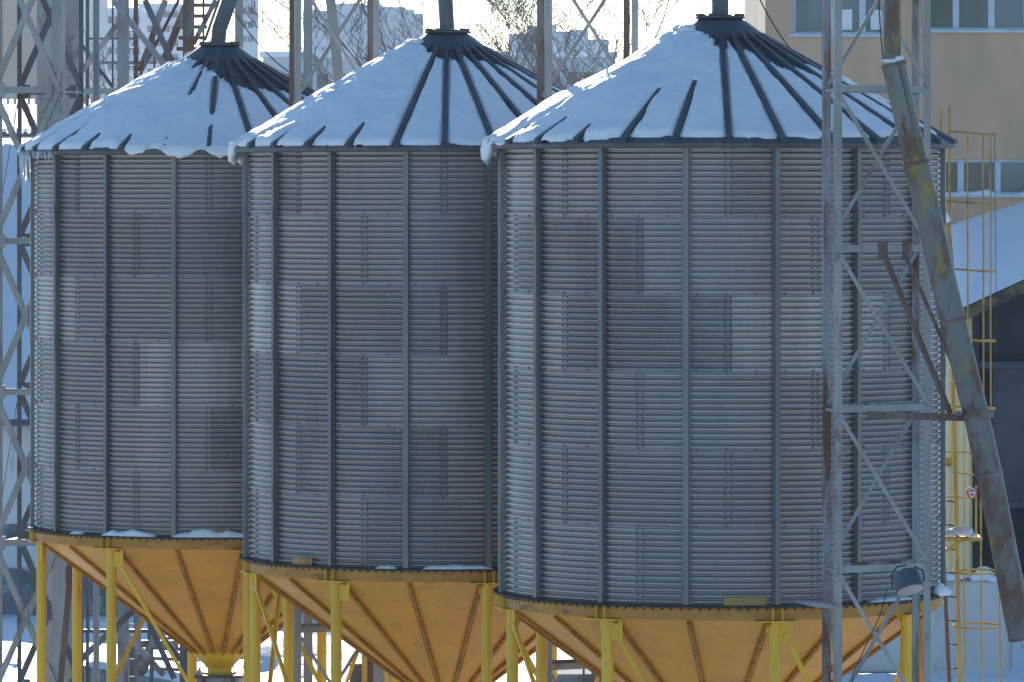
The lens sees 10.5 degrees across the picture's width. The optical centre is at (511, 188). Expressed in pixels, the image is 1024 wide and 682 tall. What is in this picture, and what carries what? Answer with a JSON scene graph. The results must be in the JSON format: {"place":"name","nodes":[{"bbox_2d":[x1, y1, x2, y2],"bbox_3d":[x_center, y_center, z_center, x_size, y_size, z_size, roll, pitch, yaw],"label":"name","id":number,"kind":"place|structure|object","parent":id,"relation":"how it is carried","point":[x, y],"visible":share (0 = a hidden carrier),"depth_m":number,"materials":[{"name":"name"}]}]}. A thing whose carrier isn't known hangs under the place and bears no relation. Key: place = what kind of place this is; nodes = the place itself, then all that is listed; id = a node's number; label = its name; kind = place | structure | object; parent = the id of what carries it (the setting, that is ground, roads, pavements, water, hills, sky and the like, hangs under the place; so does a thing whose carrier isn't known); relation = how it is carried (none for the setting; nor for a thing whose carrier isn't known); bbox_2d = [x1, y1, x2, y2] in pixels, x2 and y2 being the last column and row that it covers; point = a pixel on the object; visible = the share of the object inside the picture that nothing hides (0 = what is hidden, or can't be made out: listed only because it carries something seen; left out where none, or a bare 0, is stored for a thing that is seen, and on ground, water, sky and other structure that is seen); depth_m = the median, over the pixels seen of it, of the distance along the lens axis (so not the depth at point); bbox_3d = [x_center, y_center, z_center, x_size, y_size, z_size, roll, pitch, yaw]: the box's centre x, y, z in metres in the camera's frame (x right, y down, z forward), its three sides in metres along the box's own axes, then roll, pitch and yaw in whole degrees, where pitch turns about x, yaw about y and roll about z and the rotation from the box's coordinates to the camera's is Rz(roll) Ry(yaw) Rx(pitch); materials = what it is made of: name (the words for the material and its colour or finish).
{"place":"outdoors","nodes":[
{"label":"outdoors","id":0,"kind":"place"},
{"bbox_2d":[3,0,36,103],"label":"beige building","id":1,"kind":"structure","parent":0,"point":[9,29],"depth_m":210.00,"materials":[{"name":"beige concrete"}]},
{"bbox_2d":[37,0,51,681],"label":"concrete column","id":2,"kind":"structure","parent":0,"point":[43,78],"depth_m":88.88,"materials":[{"name":"grey concrete"}]},
{"bbox_2d":[65,0,78,681],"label":"concrete column","id":3,"kind":"structure","parent":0,"point":[72,25],"depth_m":86.86,"materials":[{"name":"grey concrete"}]},
{"bbox_2d":[83,0,107,103],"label":"pale building","id":4,"kind":"structure","parent":0,"point":[103,18],"depth_m":241.90,"materials":[{"name":"grey concrete"}]},
{"bbox_2d":[108,8,146,71],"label":"apartment block","id":5,"kind":"structure","parent":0,"point":[142,12],"depth_m":1300.00,"materials":[{"name":"white concrete"}]},
{"bbox_2d":[108,16,111,23],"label":"window","id":6,"kind":"structure","parent":5,"relation":"in","point":[109,17],"depth_m":1300.01,"materials":[{"name":"blue glass"}]},
{"bbox_2d":[108,72,148,87],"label":"building","id":7,"kind":"structure","parent":0,"point":[131,74],"depth_m":259.70,"materials":[{"name":"white concrete"}]},
{"bbox_2d":[138,3,182,71],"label":"apartment block","id":8,"kind":"structure","parent":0,"point":[166,33],"depth_m":1400.00,"materials":[{"name":"white concrete"}]},
{"bbox_2d":[147,25,152,31],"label":"window","id":9,"kind":"structure","parent":8,"relation":"in","point":[149,27],"depth_m":1399.82,"materials":[{"name":"blue glass"}]},
{"bbox_2d":[163,11,169,17],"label":"window","id":10,"kind":"structure","parent":8,"relation":"in","point":[166,13],"depth_m":1399.82,"materials":[{"name":"blue glass"}]},
{"bbox_2d":[163,25,169,31],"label":"window","id":11,"kind":"structure","parent":8,"relation":"in","point":[167,29],"depth_m":1399.82,"materials":[{"name":"blue glass"}]},
{"bbox_2d":[172,11,177,17],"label":"window","id":12,"kind":"structure","parent":8,"relation":"in","point":[175,15],"depth_m":1399.82,"materials":[{"name":"blue glass"}]},
{"bbox_2d":[243,0,257,58],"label":"apartment block","id":13,"kind":"structure","parent":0,"point":[250,45],"depth_m":1200.00,"materials":[{"name":"white concrete"}]},
{"bbox_2d":[243,35,246,42],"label":"window","id":14,"kind":"structure","parent":13,"relation":"in","point":[244,36],"depth_m":1199.96,"materials":[{"name":"blue glass"}]},
{"bbox_2d":[247,21,253,28],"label":"window","id":15,"kind":"structure","parent":13,"relation":"in","point":[249,26],"depth_m":1199.96,"materials":[{"name":"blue glass"}]},
{"bbox_2d":[247,35,253,42],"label":"window","id":16,"kind":"structure","parent":13,"relation":"in","point":[249,39],"depth_m":1199.96,"materials":[{"name":"blue glass"}]},
{"bbox_2d":[259,52,385,90],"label":"snow roofed building","id":17,"kind":"structure","parent":0,"point":[281,58],"depth_m":520.00,"materials":[{"name":"grey"}]},
{"bbox_2d":[316,72,329,89],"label":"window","id":18,"kind":"structure","parent":17,"relation":"in","point":[319,86],"depth_m":519.89,"materials":[{"name":"grey glass"}]},
{"bbox_2d":[289,0,378,681],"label":"lattice tower","id":19,"kind":"structure","parent":0,"point":[296,90],"depth_m":74.09,"materials":[{"name":"grey metal"}]},
{"bbox_2d":[313,3,423,51],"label":"apartment block","id":20,"kind":"structure","parent":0,"point":[348,7],"depth_m":1252.00,"materials":[{"name":"grey concrete"}]},
{"bbox_2d":[390,16,396,21],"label":"window","id":21,"kind":"structure","parent":20,"relation":"in","point":[392,18],"depth_m":1252.04,"materials":[{"name":"glass"}]},
{"bbox_2d":[390,29,396,34],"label":"window","id":22,"kind":"structure","parent":20,"relation":"in","point":[393,30],"depth_m":1252.04,"materials":[{"name":"glass"}]},
{"bbox_2d":[406,18,411,23],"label":"window","id":23,"kind":"structure","parent":20,"relation":"in","point":[408,22],"depth_m":1249.90,"materials":[{"name":"glass"}]},
{"bbox_2d":[350,660,389,681],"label":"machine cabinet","id":24,"kind":"object","parent":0,"point":[356,675],"visible":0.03,"depth_m":92.00,"materials":[{"name":"grey paint"}]},
{"bbox_2d":[108,0,744,62],"label":"sky","id":25,"kind":"structure","parent":0,"point":[683,12],"materials":[{"name":"white"}]},
{"bbox_2d":[3,566,1023,681],"bbox_3d":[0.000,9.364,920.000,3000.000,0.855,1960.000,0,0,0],"label":"ground","id":26,"kind":"structure","parent":0,"point":[10,631],"depth_m":110.12,"materials":[{"name":"white snow"}]},
{"bbox_2d":[3,419,36,566],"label":"snowy hall","id":27,"kind":"structure","parent":26,"relation":"on","point":[9,532],"depth_m":140.00,"materials":[{"name":"concrete"}]},
{"bbox_2d":[3,138,31,418],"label":"roof snow","id":28,"kind":"structure","parent":27,"relation":"on","point":[9,310],"depth_m":148.67,"materials":[{"name":"white snow"}]},
{"bbox_2d":[0,0,83,681],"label":"lattice tower","id":29,"kind":"structure","parent":26,"relation":"on","point":[56,90],"depth_m":84.01,"materials":[{"name":"grey metal"}]},
{"bbox_2d":[3,99,89,137],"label":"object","id":30,"kind":"structure","parent":26,"relation":"on","point":[11,111],"depth_m":178.44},
{"bbox_2d":[57,564,71,681],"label":"steel prop","id":31,"kind":"object","parent":26,"relation":"on","point":[65,630],"visible":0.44,"depth_m":82.97,"materials":[{"name":"brown metal"}]},
{"bbox_2d":[93,0,98,681],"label":"steel post","id":32,"kind":"object","parent":26,"relation":"on","point":[95,99],"depth_m":85.96,"materials":[{"name":"grey metal"}]},
{"bbox_2d":[83,28,139,102],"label":"bare tree","id":33,"kind":"object","parent":26,"relation":"on","point":[104,57],"visible":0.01,"depth_m":222.58,"materials":[{"name":"brown plant"}]},
{"bbox_2d":[83,666,174,681],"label":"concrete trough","id":34,"kind":"object","parent":26,"relation":"on","point":[102,675],"visible":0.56,"depth_m":103.00,"materials":[{"name":"grey concrete"}]},
{"bbox_2d":[83,656,179,681],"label":"snow ridge","id":35,"kind":"structure","parent":34,"relation":"on","point":[102,664],"depth_m":103.10,"materials":[{"name":"white snow"}]},
{"bbox_2d":[129,648,148,675],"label":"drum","id":36,"kind":"object","parent":26,"relation":"on","point":[142,670],"visible":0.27,"depth_m":100.91,"materials":[{"name":"metal"}]},
{"bbox_2d":[83,0,242,681],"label":"elevator frame","id":37,"kind":"object","parent":26,"relation":"on","point":[125,21],"visible":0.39,"depth_m":94.99,"materials":[{"name":"grey paint"}]},
{"bbox_2d":[162,0,219,63],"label":"steel stair","id":38,"kind":"object","parent":37,"relation":"attached to","point":[179,21],"visible":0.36,"depth_m":96.78,"materials":[{"name":"grey metal"}]},
{"bbox_2d":[150,633,182,681],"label":"steel stair","id":39,"kind":"object","parent":26,"relation":"on","point":[180,649],"visible":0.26,"depth_m":98.79,"materials":[{"name":"grey metal"}]},
{"bbox_2d":[20,41,398,681],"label":"grain silo","id":40,"kind":"object","parent":26,"relation":"on","point":[136,341],"visible":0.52,"depth_m":75.10,"materials":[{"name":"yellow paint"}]},
{"bbox_2d":[19,151,51,184],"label":"icicles","id":41,"kind":"object","parent":40,"relation":"hanging from","point":[23,158],"visible":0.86,"depth_m":76.60,"materials":[{"name":"white"}]},
{"bbox_2d":[69,531,84,533],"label":"snow drift","id":42,"kind":"object","parent":40,"relation":"on","point":[77,532],"visible":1,"depth_m":75.40,"materials":[{"name":"white snow"}]},
{"bbox_2d":[102,529,156,536],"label":"snow drift","id":43,"kind":"object","parent":40,"relation":"on","point":[134,532],"visible":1,"depth_m":74.90,"materials":[{"name":"white snow"}]},
{"bbox_2d":[17,58,306,158],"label":"roof snow","id":44,"kind":"structure","parent":40,"relation":"on","point":[154,108],"depth_m":75.58,"materials":[{"name":"white snow"}]},
{"bbox_2d":[173,529,242,536],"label":"snow drift","id":45,"kind":"object","parent":40,"relation":"on","point":[202,533],"visible":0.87,"depth_m":74.68,"materials":[{"name":"white snow"}]},
{"bbox_2d":[211,0,237,42],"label":"pipe","id":46,"kind":"object","parent":40,"relation":"on","point":[224,14],"visible":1,"depth_m":77.23,"materials":[{"name":"metal"}]},
{"bbox_2d":[232,8,288,71],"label":"cable","id":47,"kind":"object","parent":46,"relation":"hanging from","point":[257,42],"visible":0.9,"depth_m":77.16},
{"bbox_2d":[194,659,242,681],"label":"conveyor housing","id":48,"kind":"object","parent":26,"relation":"on","point":[238,668],"visible":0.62,"depth_m":77.00,"materials":[{"name":"grey paint"}]},
{"bbox_2d":[303,0,312,681],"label":"steel post","id":49,"kind":"object","parent":26,"relation":"on","point":[307,71],"depth_m":77.99,"materials":[{"name":"grey metal"}]},
{"bbox_2d":[325,0,343,81],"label":"steel post","id":50,"kind":"object","parent":26,"relation":"on","point":[336,54],"depth_m":78.99,"materials":[{"name":"grey metal"}]},
{"bbox_2d":[209,0,561,83],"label":"bare tree","id":51,"kind":"object","parent":26,"relation":"on","point":[362,7],"visible":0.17,"depth_m":211.71,"materials":[{"name":"brown plant"}]},
{"bbox_2d":[266,0,511,87],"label":"bare tree","id":52,"kind":"object","parent":26,"relation":"on","point":[394,32],"visible":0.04,"depth_m":266.13,"materials":[{"name":"brown plant"}]},
{"bbox_2d":[234,28,599,681],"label":"grain silo","id":53,"kind":"object","parent":26,"relation":"on","point":[370,359],"visible":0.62,"depth_m":68.82,"materials":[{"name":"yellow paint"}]},
{"bbox_2d":[376,565,396,568],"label":"snow drift","id":54,"kind":"object","parent":53,"relation":"on","point":[386,567],"visible":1,"depth_m":68.54,"materials":[{"name":"white snow"}]},
{"bbox_2d":[228,42,562,164],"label":"roof snow","id":55,"kind":"structure","parent":53,"relation":"on","point":[376,95],"depth_m":69.48,"materials":[{"name":"white snow"}]},
{"bbox_2d":[403,38,423,44],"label":"snow clump","id":56,"kind":"object","parent":53,"relation":"on","point":[419,41],"visible":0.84,"depth_m":70.77,"materials":[{"name":"white snow"}]},
{"bbox_2d":[438,0,454,29],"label":"pipe","id":57,"kind":"object","parent":53,"relation":"on","point":[446,14],"visible":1,"depth_m":70.99,"materials":[{"name":"metal"}]},
{"bbox_2d":[423,564,492,568],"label":"snow drift","id":58,"kind":"object","parent":53,"relation":"on","point":[450,566],"visible":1,"depth_m":68.45,"materials":[{"name":"white snow"}]},
{"bbox_2d":[351,16,606,82],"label":"bare tree","id":59,"kind":"object","parent":26,"relation":"on","point":[424,34],"visible":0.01,"depth_m":234.75,"materials":[{"name":"brown plant"}]},
{"bbox_2d":[3,568,1023,616],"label":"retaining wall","id":60,"kind":"structure","parent":26,"relation":"on","point":[28,589],"depth_m":125.00,"materials":[{"name":"concrete"}]},
{"bbox_2d":[432,0,670,88],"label":"bare tree","id":61,"kind":"object","parent":26,"relation":"on","point":[494,42],"visible":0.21,"depth_m":197.98,"materials":[{"name":"brown plant"}]},
{"bbox_2d":[509,24,608,51],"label":"apartment block","id":62,"kind":"structure","parent":26,"relation":"on","point":[561,39],"depth_m":1500.00,"materials":[{"name":"grey concrete"}]},
{"bbox_2d":[491,0,744,87],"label":"bare tree","id":63,"kind":"object","parent":26,"relation":"on","point":[615,9],"visible":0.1,"depth_m":213.71,"materials":[{"name":"brown plant"}]},
{"bbox_2d":[488,13,957,681],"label":"grain silo","id":64,"kind":"object","parent":26,"relation":"on","point":[658,409],"visible":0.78,"depth_m":62.80,"materials":[{"name":"metal"}]},
{"bbox_2d":[672,24,695,31],"bbox_3d":[2.034,-1.843,65.031,0.360,0.118,0.784,0,0,10],"label":"snow clump","id":65,"kind":"object","parent":64,"relation":"on","point":[686,27],"visible":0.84,"depth_m":64.70,"materials":[{"name":"white snow"}]},
{"bbox_2d":[480,31,936,164],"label":"roof snow","id":66,"kind":"structure","parent":64,"relation":"on","point":[609,102],"depth_m":63.41,"materials":[{"name":"white snow"}]},
{"bbox_2d":[712,0,728,14],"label":"pipe","id":67,"kind":"object","parent":64,"relation":"on","point":[720,7],"visible":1,"depth_m":64.92,"materials":[{"name":"metal"}]},
{"bbox_2d":[760,0,789,46],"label":"cable","id":68,"kind":"object","parent":67,"relation":"hanging from","point":[773,24],"visible":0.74,"depth_m":65.52,"materials":[{"name":"black rubber"}]},
{"bbox_2d":[868,597,919,602],"bbox_3d":[4.340,4.641,63.269,0.124,0.036,0.920,0,0,42],"label":"snow drift","id":69,"kind":"object","parent":64,"relation":"on","point":[891,599],"visible":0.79,"depth_m":63.14,"materials":[{"name":"white snow"}]},
{"bbox_2d":[932,582,950,595],"bbox_3d":[4.918,4.598,64.267,0.220,0.154,0.385,0,0,14],"label":"snow drift","id":70,"kind":"object","parent":64,"relation":"on","point":[940,589],"visible":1,"depth_m":64.12,"materials":[{"name":"white snow"}]},
{"bbox_2d":[940,105,995,409],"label":"caged ladder","id":71,"kind":"object","parent":64,"relation":"attached to","point":[949,201],"visible":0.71,"depth_m":70.92,"materials":[{"name":"metal"}]},
{"bbox_2d":[994,136,996,436],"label":"cable","id":72,"kind":"object","parent":71,"relation":"attached to","point":[996,328],"visible":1,"depth_m":71.20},
{"bbox_2d":[745,0,1023,261],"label":"stucco building","id":73,"kind":"structure","parent":26,"relation":"on","point":[977,81],"depth_m":135.00,"materials":[{"name":"beige paint"}]},
{"bbox_2d":[793,0,882,33],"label":"window","id":74,"kind":"structure","parent":73,"relation":"in","point":[807,14],"depth_m":135.19,"materials":[{"name":"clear glass"}]},
{"bbox_2d":[931,0,1023,29],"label":"window","id":75,"kind":"structure","parent":73,"relation":"in","point":[945,14],"depth_m":135.19,"materials":[{"name":"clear glass"}]},
{"bbox_2d":[946,159,1023,192],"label":"window","id":76,"kind":"structure","parent":73,"relation":"in","point":[1007,175],"depth_m":135.19,"materials":[{"name":"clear glass"}]},
{"bbox_2d":[943,382,1000,681],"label":"caged ladder","id":77,"kind":"object","parent":26,"relation":"on","point":[957,540],"visible":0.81,"depth_m":69.89,"materials":[{"name":"metal"}]},
{"bbox_2d":[946,525,975,536],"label":"snow clump","id":78,"kind":"object","parent":77,"relation":"on","point":[966,530],"visible":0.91,"depth_m":69.55,"materials":[{"name":"white snow"}]},
{"bbox_2d":[966,487,977,497],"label":"round sign","id":79,"kind":"object","parent":77,"relation":"attached to","point":[971,492],"visible":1,"depth_m":69.62,"materials":[{"name":"metal"}]},
{"bbox_2d":[498,52,616,86],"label":"building","id":80,"kind":"structure","parent":0,"point":[587,61],"depth_m":560.00,"materials":[{"name":"grey concrete"}]},
{"bbox_2d":[565,71,577,85],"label":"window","id":81,"kind":"structure","parent":80,"relation":"in","point":[575,81],"depth_m":559.95,"materials":[{"name":"grey glass"}]},
{"bbox_2d":[582,71,594,80],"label":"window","id":82,"kind":"structure","parent":80,"relation":"in","point":[587,74],"depth_m":559.95,"materials":[{"name":"grey glass"}]},
{"bbox_2d":[557,669,601,681],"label":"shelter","id":83,"kind":"object","parent":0,"point":[578,675],"visible":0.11,"depth_m":90.00,"materials":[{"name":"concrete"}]},
{"bbox_2d":[537,0,637,681],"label":"lattice tower","id":84,"kind":"structure","parent":0,"point":[545,79],"depth_m":68.39,"materials":[{"name":"grey metal"}]},
{"bbox_2d":[792,32,879,33],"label":"ledge snow","id":85,"kind":"structure","parent":0,"point":[831,33],"depth_m":134.90,"materials":[{"name":"white snow"}]},
{"bbox_2d":[822,0,930,681],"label":"lattice tower","id":86,"kind":"structure","parent":0,"point":[837,567],"depth_m":60.50,"materials":[{"name":"grey metal"}]},
{"bbox_2d":[796,600,838,609],"bbox_3d":[3.272,4.465,60.007,0.474,0.096,0.068,0,0,19],"label":"stub pipe","id":87,"kind":"object","parent":86,"relation":"attached to","point":[822,604],"visible":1,"depth_m":59.97,"materials":[{"name":"grey metal"}]},
{"bbox_2d":[890,564,924,595],"bbox_3d":[4.202,4.172,59.441,0.364,0.329,0.453,0,0,0],"label":"floodlight","id":88,"kind":"object","parent":86,"relation":"attached to","point":[908,581],"visible":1,"depth_m":59.31,"materials":[{"name":"grey metal"}]},
{"bbox_2d":[852,588,887,681],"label":"cable","id":89,"kind":"object","parent":88,"relation":"hanging from","point":[870,635],"visible":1,"depth_m":59.55,"materials":[{"name":"black rubber"}]},
{"bbox_2d":[866,242,993,420],"bbox_3d":[4.479,1.529,59.492,1.488,1.904,0.551,0,0,25],"label":"chute support","id":90,"kind":"object","parent":86,"relation":"attached to","point":[949,415],"visible":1,"depth_m":59.64,"materials":[{"name":"metal"}]},
{"bbox_2d":[881,0,1023,642],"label":"grain chute","id":91,"kind":"object","parent":90,"relation":"attached to","point":[964,367],"visible":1,"depth_m":59.14,"materials":[{"name":"metal"}]},
{"bbox_2d":[879,0,883,62],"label":"cable","id":92,"kind":"object","parent":91,"relation":"hanging from","point":[880,31],"visible":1,"depth_m":59.52,"materials":[{"name":"black rubber"}]},
{"bbox_2d":[882,56,903,61],"bbox_3d":[4.026,-1.370,59.236,0.227,0.078,0.220,0,0,-37],"label":"snow clump","id":93,"kind":"object","parent":91,"relation":"on","point":[898,58],"visible":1,"depth_m":59.16,"materials":[{"name":"white snow"}]},
{"bbox_2d":[850,578,1019,672],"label":"yard wall","id":94,"kind":"structure","parent":0,"point":[878,662],"depth_m":110.00,"materials":[{"name":"paint"}]},
{"bbox_2d":[946,566,996,581],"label":"snow patches","id":95,"kind":"object","parent":94,"relation":"on","point":[951,577],"visible":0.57,"depth_m":109.90,"materials":[{"name":"white snow"}]},
{"bbox_2d":[946,221,950,228],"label":"vent hood","id":96,"kind":"object","parent":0,"point":[948,225],"visible":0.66,"depth_m":68.95,"materials":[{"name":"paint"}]},
{"bbox_2d":[946,212,950,222],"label":"snow clump","id":97,"kind":"object","parent":96,"relation":"on","point":[948,219],"visible":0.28,"depth_m":68.94,"materials":[{"name":"white snow"}]},
{"bbox_2d":[931,28,1023,29],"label":"ledge snow","id":98,"kind":"structure","parent":0,"point":[976,29],"depth_m":134.89,"materials":[{"name":"white snow"}]},
{"bbox_2d":[946,239,1023,577],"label":"barn","id":99,"kind":"structure","parent":0,"point":[1007,304],"depth_m":120.10,"materials":[{"name":"beige metal"}]},
{"bbox_2d":[946,189,1023,194],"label":"ledge snow","id":100,"kind":"structure","parent":0,"point":[986,192],"depth_m":134.90,"materials":[{"name":"white snow"}]},
{"bbox_2d":[951,202,1023,306],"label":"roof snow","id":101,"kind":"structure","parent":0,"point":[1008,266],"depth_m":123.69,"materials":[{"name":"white snow"}]}
]}

